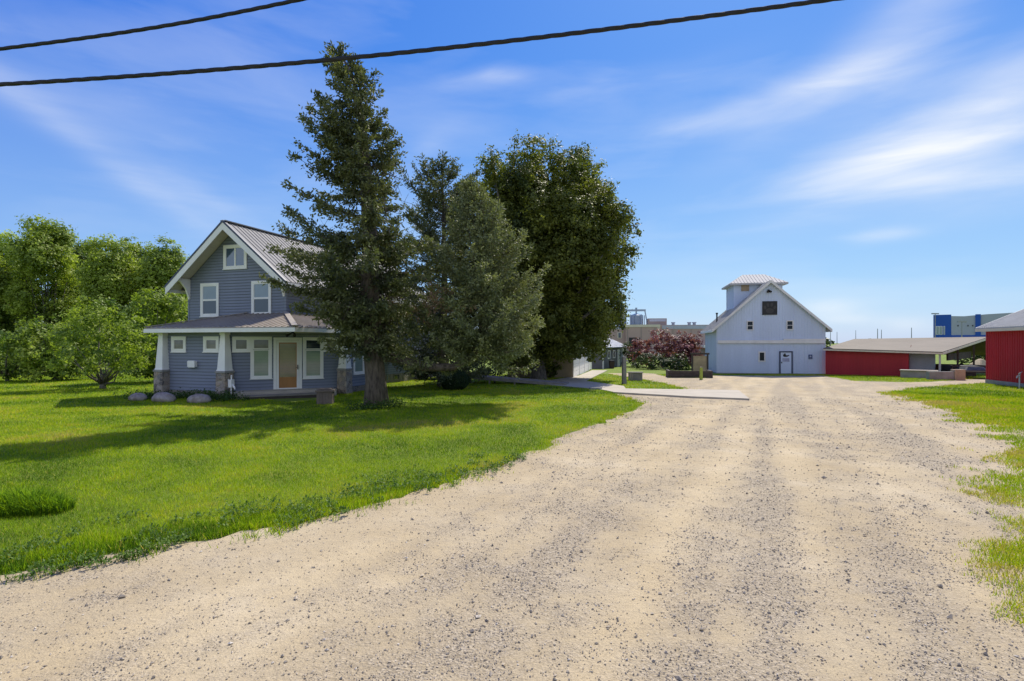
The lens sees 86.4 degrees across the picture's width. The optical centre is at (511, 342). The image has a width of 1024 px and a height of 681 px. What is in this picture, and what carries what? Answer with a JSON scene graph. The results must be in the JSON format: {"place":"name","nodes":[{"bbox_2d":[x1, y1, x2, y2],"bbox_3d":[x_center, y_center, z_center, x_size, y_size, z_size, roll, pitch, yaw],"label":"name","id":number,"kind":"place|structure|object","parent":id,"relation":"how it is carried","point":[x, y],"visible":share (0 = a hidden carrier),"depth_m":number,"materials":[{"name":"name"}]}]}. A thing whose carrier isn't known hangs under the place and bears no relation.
{"place":"outdoors","nodes":[
{"label":"outdoors","id":0,"kind":"place"},
{"bbox_2d":[0,0,305,50],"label":"overhead cable","id":1,"kind":"object","parent":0,"point":[177,23],"visible":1,"depth_m":8.78,"materials":[{"name":"rubber"}]},
{"bbox_2d":[0,0,841,86],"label":"overhead cable","id":2,"kind":"object","parent":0,"point":[460,46],"visible":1,"depth_m":7.56,"materials":[{"name":"rubber"}]},
{"bbox_2d":[0,373,1023,680],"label":"gravel driveway","id":3,"kind":"structure","parent":0,"point":[646,541],"depth_m":5.88,"materials":[{"name":"beige gravel"}]},
{"bbox_2d":[0,343,1023,627],"bbox_3d":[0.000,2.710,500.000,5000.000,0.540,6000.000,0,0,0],"label":"ground","id":4,"kind":"structure","parent":0,"point":[657,371],"depth_m":13.11,"materials":[{"name":"plant"}]},
{"bbox_2d":[0,256,21,341],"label":"broadleaf tree","id":5,"kind":"object","parent":4,"relation":"on","point":[5,323],"visible":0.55,"depth_m":56.38,"materials":[{"name":"green plant"}]},
{"bbox_2d":[0,329,44,380],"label":"broadleaf tree","id":6,"kind":"object","parent":4,"relation":"on","point":[8,374],"visible":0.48,"depth_m":37.14,"materials":[{"name":"green plant"}]},
{"bbox_2d":[0,229,44,365],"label":"broadleaf tree","id":7,"kind":"object","parent":4,"relation":"on","point":[7,235],"visible":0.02,"depth_m":60.70,"materials":[{"name":"green plant"}]},
{"bbox_2d":[0,483,80,517],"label":"grass clump","id":8,"kind":"object","parent":4,"relation":"on","point":[25,502],"visible":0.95,"depth_m":7.95,"materials":[{"name":"green plant"}]},
{"bbox_2d":[0,213,88,370],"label":"broadleaf tree","id":9,"kind":"object","parent":4,"relation":"on","point":[40,253],"visible":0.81,"depth_m":55.90,"materials":[{"name":"green plant"}]},
{"bbox_2d":[0,309,104,381],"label":"broadleaf tree","id":10,"kind":"object","parent":4,"relation":"on","point":[34,354],"visible":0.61,"depth_m":37.24,"materials":[{"name":"green plant"}]},
{"bbox_2d":[48,236,98,368],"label":"broadleaf tree","id":11,"kind":"object","parent":4,"relation":"on","point":[78,249],"visible":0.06,"depth_m":61.91,"materials":[{"name":"green plant"}]},
{"bbox_2d":[44,294,157,388],"bbox_3d":[-22.646,0.008,30.103,5.193,5.484,5.514,0,0,0],"label":"broadleaf tree","id":12,"kind":"object","parent":4,"relation":"on","point":[125,328],"visible":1,"depth_m":29.72,"materials":[{"name":"green plant"}]},
{"bbox_2d":[71,232,142,370],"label":"broadleaf tree","id":13,"kind":"object","parent":4,"relation":"on","point":[107,275],"visible":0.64,"depth_m":54.57,"materials":[{"name":"green plant"}]},
{"bbox_2d":[128,393,146,400],"bbox_3d":[-16.055,2.366,23.405,0.697,0.449,0.534,0,0,-22],"label":"boulder","id":14,"kind":"object","parent":4,"relation":"on","point":[138,396],"visible":0.73,"depth_m":23.25,"materials":[{"name":"grey stone"}]},
{"bbox_2d":[120,236,157,368],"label":"broadleaf tree","id":15,"kind":"object","parent":4,"relation":"on","point":[140,250],"visible":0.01,"depth_m":59.57,"materials":[{"name":"green plant"}]},
{"bbox_2d":[107,286,187,383],"bbox_3d":[-23.776,-0.563,36.592,5.509,6.772,5.595,0,0,37],"label":"broadleaf tree","id":16,"kind":"object","parent":4,"relation":"on","point":[155,307],"visible":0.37,"depth_m":35.94,"materials":[{"name":"green plant"}]},
{"bbox_2d":[127,232,189,340],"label":"broadleaf tree","id":17,"kind":"object","parent":4,"relation":"on","point":[160,268],"visible":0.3,"depth_m":55.84,"materials":[{"name":"green plant"}]},
{"bbox_2d":[151,392,175,401],"bbox_3d":[-14.560,2.317,22.817,0.983,0.554,0.749,0,0,14],"label":"boulder","id":18,"kind":"object","parent":4,"relation":"on","point":[162,397],"visible":0.7,"depth_m":22.55,"materials":[{"name":"grey stone"}]},
{"bbox_2d":[109,387,249,401],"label":"flower bed plants","id":19,"kind":"object","parent":4,"relation":"on","point":[228,395],"visible":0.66,"depth_m":23.87,"materials":[{"name":"green plant"}]},
{"bbox_2d":[187,394,210,402],"bbox_3d":[-12.866,2.335,22.444,0.908,0.496,0.662,0,0,-8],"label":"boulder","id":20,"kind":"object","parent":4,"relation":"on","point":[198,398],"visible":0.7,"depth_m":22.20,"materials":[{"name":"grey stone"}]},
{"bbox_2d":[0,451,525,578],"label":"edge weeds","id":21,"kind":"object","parent":4,"relation":"on","point":[79,558],"visible":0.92,"depth_m":7.53,"materials":[{"name":"green plant"}]},
{"bbox_2d":[234,387,336,399],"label":"front steps","id":22,"kind":"structure","parent":4,"relation":"on","point":[285,393],"depth_m":24.61,"materials":[{"name":"concrete"}]},
{"bbox_2d":[143,220,469,398],"bbox_3d":[-10.198,-1.618,35.088,9.977,8.836,22.947,0,0,18],"label":"farmhouse","id":23,"kind":"object","parent":4,"relation":"on","point":[242,329],"visible":0.52,"depth_m":26.30,"materials":[{"name":"wood"}]},
{"bbox_2d":[170,336,186,352],"bbox_3d":[-15.634,0.082,25.571,0.956,0.761,0.075,0,0,18],"label":"window","id":24,"kind":"structure","parent":23,"relation":"in","point":[176,346],"depth_m":25.58,"materials":[{"name":"glass"}]},
{"bbox_2d":[200,283,218,316],"bbox_3d":[-15.528,-2.190,28.000,1.258,1.741,0.075,0,0,18],"label":"window","id":25,"kind":"structure","parent":23,"relation":"in","point":[209,292],"depth_m":28.03,"materials":[{"name":"white glass"}]},
{"bbox_2d":[202,336,218,352],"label":"window","id":26,"kind":"structure","parent":23,"relation":"in","point":[208,346],"depth_m":24.98,"materials":[{"name":"glass"}]},
{"bbox_2d":[222,244,247,269],"bbox_3d":[-13.966,-4.323,27.497,1.538,1.246,0.075,0,0,18],"label":"window","id":27,"kind":"structure","parent":23,"relation":"in","point":[234,257],"depth_m":27.51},
{"bbox_2d":[231,337,249,352],"bbox_3d":[-12.393,0.080,24.984,0.807,0.727,0.075,0,0,-27],"label":"window","id":28,"kind":"structure","parent":23,"relation":"in","point":[237,346],"depth_m":24.99,"materials":[{"name":"glass"}]},
{"bbox_2d":[251,280,270,313],"bbox_3d":[-12.412,-2.205,26.989,1.257,1.733,0.075,0,0,18],"label":"window","id":29,"kind":"structure","parent":23,"relation":"in","point":[260,295],"depth_m":27.03,"materials":[{"name":"white glass"}]},
{"bbox_2d":[250,337,272,379],"bbox_3d":[-11.654,0.705,25.360,0.972,1.986,0.075,0,0,-27],"label":"window","id":30,"kind":"structure","parent":23,"relation":"in","point":[264,356],"depth_m":25.36,"materials":[{"name":"glass"}]},
{"bbox_2d":[273,337,301,388],"bbox_3d":[-10.621,1.023,25.861,1.258,2.546,0.120,0,0,-27],"label":"front door","id":31,"kind":"structure","parent":23,"relation":"in","point":[289,350],"depth_m":25.90,"materials":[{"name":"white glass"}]},
{"bbox_2d":[303,337,323,378],"bbox_3d":[-9.614,0.740,26.400,1.002,2.026,0.075,0,0,-27],"label":"window","id":32,"kind":"structure","parent":23,"relation":"in","point":[311,358],"depth_m":26.40,"materials":[{"name":"white glass"}]},
{"bbox_2d":[323,337,337,351],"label":"window","id":33,"kind":"structure","parent":23,"relation":"in","point":[326,337],"depth_m":26.73,"materials":[{"name":"glass"}]},
{"bbox_2d":[353,344,364,374],"bbox_3d":[-7.935,0.753,28.320,0.075,1.791,1.060,0,0,18],"label":"window","id":34,"kind":"structure","parent":23,"relation":"in","point":[358,364],"depth_m":28.30,"materials":[{"name":"white glass"}]},
{"bbox_2d":[393,374,399,379],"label":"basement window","id":35,"kind":"structure","parent":23,"relation":"in","point":[395,376],"depth_m":36.50,"materials":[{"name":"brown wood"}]},
{"bbox_2d":[315,388,335,404],"bbox_3d":[-7.539,2.206,22.066,0.700,0.730,0.620,0,0,-8],"label":"wooden box","id":36,"kind":"object","parent":4,"relation":"on","point":[325,396],"visible":0.92,"depth_m":21.81,"materials":[{"name":"grey wood"}]},
{"bbox_2d":[343,397,412,410],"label":"weeds","id":37,"kind":"object","parent":4,"relation":"on","point":[390,403],"visible":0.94,"depth_m":20.31,"materials":[{"name":"green plant"}]},
{"bbox_2d":[440,369,469,389],"bbox_3d":[-3.094,2.014,29.616,1.666,1.256,1.691,0,0,0],"label":"round bush","id":38,"kind":"object","parent":4,"relation":"on","point":[459,381],"visible":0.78,"depth_m":29.08,"materials":[{"name":"green plant"}]},
{"bbox_2d":[388,150,523,388],"bbox_3d":[-3.669,-4.116,32.048,8.257,13.672,7.801,0,0,-20],"label":"spruce tree","id":39,"kind":"object","parent":4,"relation":"on","point":[437,198],"visible":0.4,"depth_m":30.74,"materials":[{"name":"green plant"}]},
{"bbox_2d":[464,359,490,374],"bbox_3d":[-2.706,1.422,36.486,2.649,2.624,2.656,0,0,0],"label":"shrub","id":40,"kind":"object","parent":4,"relation":"on","point":[478,367],"visible":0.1,"depth_m":35.95,"materials":[{"name":"green plant"}]},
{"bbox_2d":[477,354,519,381],"bbox_3d":[-0.968,1.540,37.893,3.236,2.436,3.101,0,0,0],"label":"shrub","id":41,"kind":"object","parent":4,"relation":"on","point":[497,374],"visible":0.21,"depth_m":37.62,"materials":[{"name":"green plant"}]},
{"bbox_2d":[470,375,568,384],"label":"wooden ramp","id":42,"kind":"structure","parent":4,"relation":"on","point":[515,380],"depth_m":34.06,"materials":[{"name":"grey wood"}]},
{"bbox_2d":[507,347,591,377],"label":"garage","id":43,"kind":"structure","parent":4,"relation":"on","point":[577,367],"depth_m":43.03,"materials":[{"name":"grey metal"}]},
{"bbox_2d":[574,358,578,376],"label":"garage door","id":44,"kind":"structure","parent":43,"relation":"in","point":[576,362],"depth_m":44.36,"materials":[{"name":"white metal"}]},
{"bbox_2d":[580,347,583,374],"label":"garage door","id":45,"kind":"structure","parent":43,"relation":"in","point":[582,358],"depth_m":48.73,"materials":[{"name":"white metal"}]},
{"bbox_2d":[585,348,587,371],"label":"garage door","id":46,"kind":"structure","parent":43,"relation":"in","point":[586,362],"depth_m":52.98,"materials":[{"name":"white metal"}]},
{"bbox_2d":[545,361,563,377],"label":"bush","id":47,"kind":"object","parent":4,"relation":"on","point":[553,369],"visible":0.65,"depth_m":41.84,"materials":[{"name":"green plant"}]},
{"bbox_2d":[473,129,644,379],"bbox_3d":[3.289,-6.237,40.230,13.171,18.212,13.392,0,0,0],"label":"linden tree","id":48,"kind":"object","parent":4,"relation":"on","point":[569,222],"visible":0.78,"depth_m":36.83,"materials":[{"name":"green plant"}]},
{"bbox_2d":[592,338,626,368],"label":"grey shed","id":49,"kind":"structure","parent":4,"relation":"on","point":[613,353],"depth_m":65.44,"materials":[{"name":"paint"}]},
{"bbox_2d":[617,349,619,366],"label":"door","id":50,"kind":"structure","parent":49,"relation":"in","point":[618,350],"depth_m":68.31,"materials":[{"name":"black metal"}]},
{"bbox_2d":[609,360,614,368],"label":"trash bin","id":51,"kind":"object","parent":4,"relation":"on","point":[611,364],"visible":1,"depth_m":62.54,"materials":[{"name":"black metal"}]},
{"bbox_2d":[622,356,627,383],"bbox_3d":[7.166,1.901,34.590,0.382,2.100,0.260,0,0,-11],"label":"wooden post","id":52,"kind":"object","parent":4,"relation":"on","point":[624,374],"visible":0.77,"depth_m":34.47,"materials":[{"name":"grey wood"}]},
{"bbox_2d":[621,341,644,364],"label":"brush","id":53,"kind":"object","parent":4,"relation":"on","point":[627,351],"visible":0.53,"depth_m":68.10,"materials":[{"name":"green plant"}]},
{"bbox_2d":[627,372,642,380],"bbox_3d":[8.706,2.429,38.552,1.080,0.740,0.800,0,0,12],"label":"wooden crate","id":54,"kind":"object","parent":4,"relation":"on","point":[634,376],"visible":0.76,"depth_m":38.21,"materials":[{"name":"grey wood"}]},
{"bbox_2d":[630,353,667,369],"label":"brush","id":55,"kind":"object","parent":4,"relation":"on","point":[646,360],"visible":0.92,"depth_m":59.70,"materials":[{"name":"green plant"}]},
{"bbox_2d":[627,327,680,366],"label":"purple shrub","id":56,"kind":"object","parent":4,"relation":"on","point":[659,347],"visible":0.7,"depth_m":65.22,"materials":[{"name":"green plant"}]},
{"bbox_2d":[606,308,707,357],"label":"factory","id":57,"kind":"structure","parent":4,"relation":"on","point":[638,328],"depth_m":106.67,"materials":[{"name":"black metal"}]},
{"bbox_2d":[617,332,621,337],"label":"window","id":58,"kind":"structure","parent":57,"relation":"in","point":[619,334],"depth_m":107.68,"materials":[{"name":"white glass"}]},
{"bbox_2d":[629,337,639,356],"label":"loading door","id":59,"kind":"structure","parent":57,"relation":"in","point":[630,339],"depth_m":106.58,"materials":[{"name":"black metal"}]},
{"bbox_2d":[657,352,690,370],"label":"brush","id":60,"kind":"object","parent":4,"relation":"on","point":[670,362],"visible":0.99,"depth_m":57.75,"materials":[{"name":"green plant"}]},
{"bbox_2d":[613,388,748,399],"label":"concrete slab","id":61,"kind":"structure","parent":4,"relation":"on","point":[713,394],"depth_m":26.68,"materials":[{"name":"grey concrete"}]},
{"bbox_2d":[660,330,704,366],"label":"purple shrub","id":62,"kind":"object","parent":4,"relation":"on","point":[688,343],"visible":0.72,"depth_m":61.18,"materials":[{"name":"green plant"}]},
{"bbox_2d":[666,369,712,377],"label":"timber planter","id":63,"kind":"object","parent":4,"relation":"on","point":[688,374],"visible":0.82,"depth_m":42.75,"materials":[{"name":"wood"}]},
{"bbox_2d":[690,353,709,370],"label":"wooden gate","id":64,"kind":"structure","parent":4,"relation":"on","point":[697,362],"depth_m":48.35,"materials":[{"name":"brown wood"}]},
{"bbox_2d":[699,366,702,379],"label":"marker post","id":65,"kind":"object","parent":4,"relation":"on","point":[701,373],"visible":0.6,"depth_m":40.08,"materials":[{"name":"paint"}]},
{"bbox_2d":[700,274,831,373],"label":"white barn","id":66,"kind":"structure","parent":4,"relation":"on","point":[763,324],"depth_m":49.15,"materials":[{"name":"wood"}]},
{"bbox_2d":[747,321,753,329],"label":"window","id":67,"kind":"structure","parent":66,"relation":"in","point":[750,324],"depth_m":49.35,"materials":[{"name":"white glass"}]},
{"bbox_2d":[758,351,765,361],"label":"window","id":68,"kind":"structure","parent":66,"relation":"in","point":[761,354],"depth_m":49.14,"materials":[{"name":"white glass"}]},
{"bbox_2d":[779,351,792,373],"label":"door","id":69,"kind":"structure","parent":66,"relation":"in","point":[785,357],"depth_m":48.70,"materials":[{"name":"white metal"}]},
{"bbox_2d":[786,320,793,329],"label":"window","id":70,"kind":"structure","parent":66,"relation":"in","point":[789,323],"depth_m":48.65,"materials":[{"name":"white glass"}]},
{"bbox_2d":[826,337,870,346],"bbox_3d":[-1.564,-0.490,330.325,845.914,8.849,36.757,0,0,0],"label":"woods","id":71,"kind":"object","parent":4,"relation":"on","point":[828,341],"depth_m":330.43,"materials":[{"name":"green plant"}]},
{"bbox_2d":[823,337,985,375],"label":"shed","id":72,"kind":"structure","parent":4,"relation":"on","point":[884,357],"depth_m":45.90,"materials":[{"name":"red painted metal"},{"name":"grey metal"},{"name":"concrete"}]},
{"bbox_2d":[899,369,938,377],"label":"block wall","id":73,"kind":"structure","parent":4,"relation":"on","point":[909,373],"depth_m":41.66,"materials":[{"name":"concrete"}]},
{"bbox_2d":[931,313,938,337],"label":"light pole","id":74,"kind":"object","parent":4,"relation":"on","point":[935,322],"visible":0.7,"depth_m":147.88,"materials":[{"name":"grey metal"}]},
{"bbox_2d":[926,369,965,379],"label":"block wall","id":75,"kind":"structure","parent":4,"relation":"on","point":[956,374],"depth_m":39.38,"materials":[{"name":"concrete"}]},
{"bbox_2d":[935,367,972,375],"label":"lumber stack","id":76,"kind":"object","parent":4,"relation":"on","point":[967,374],"visible":0.1,"depth_m":44.69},
{"bbox_2d":[941,364,985,375],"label":"utility trailer","id":77,"kind":"object","parent":4,"relation":"on","point":[971,368],"visible":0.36,"depth_m":41.41,"materials":[{"name":"black metal"}]},
{"bbox_2d":[956,355,977,363],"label":"brush","id":78,"kind":"object","parent":4,"relation":"on","point":[962,361],"visible":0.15,"depth_m":70.03,"materials":[{"name":"green plant"}]},
{"bbox_2d":[933,313,1011,337],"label":"blue building","id":79,"kind":"structure","parent":4,"relation":"on","point":[948,325],"depth_m":146.28,"materials":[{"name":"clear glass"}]},
{"bbox_2d":[936,326,944,334],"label":"window","id":80,"kind":"structure","parent":79,"relation":"in","point":[940,330],"depth_m":148.92,"materials":[{"name":"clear glass"}]},
{"bbox_2d":[968,355,985,363],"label":"brush","id":81,"kind":"object","parent":4,"relation":"on","point":[980,357],"visible":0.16,"depth_m":66.09,"materials":[{"name":"green plant"}]},
{"bbox_2d":[971,359,985,364],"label":"dirt mound","id":82,"kind":"object","parent":4,"relation":"on","point":[980,362],"visible":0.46,"depth_m":57.66,"materials":[{"name":"beige soil"}]},
{"bbox_2d":[975,309,1023,386],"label":"red shed","id":83,"kind":"structure","parent":4,"relation":"on","point":[1004,350],"depth_m":33.36,"materials":[{"name":"metal"}]},
{"bbox_2d":[0,0,1023,342],"label":"sky","id":84,"kind":"structure","parent":0,"point":[865,157],"materials":[{"name":"blue"}]},
{"bbox_2d":[551,370,624,391],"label":"concrete path","id":85,"kind":"structure","parent":0,"point":[579,381],"depth_m":35.52,"materials":[{"name":"grey concrete"}]}
]}

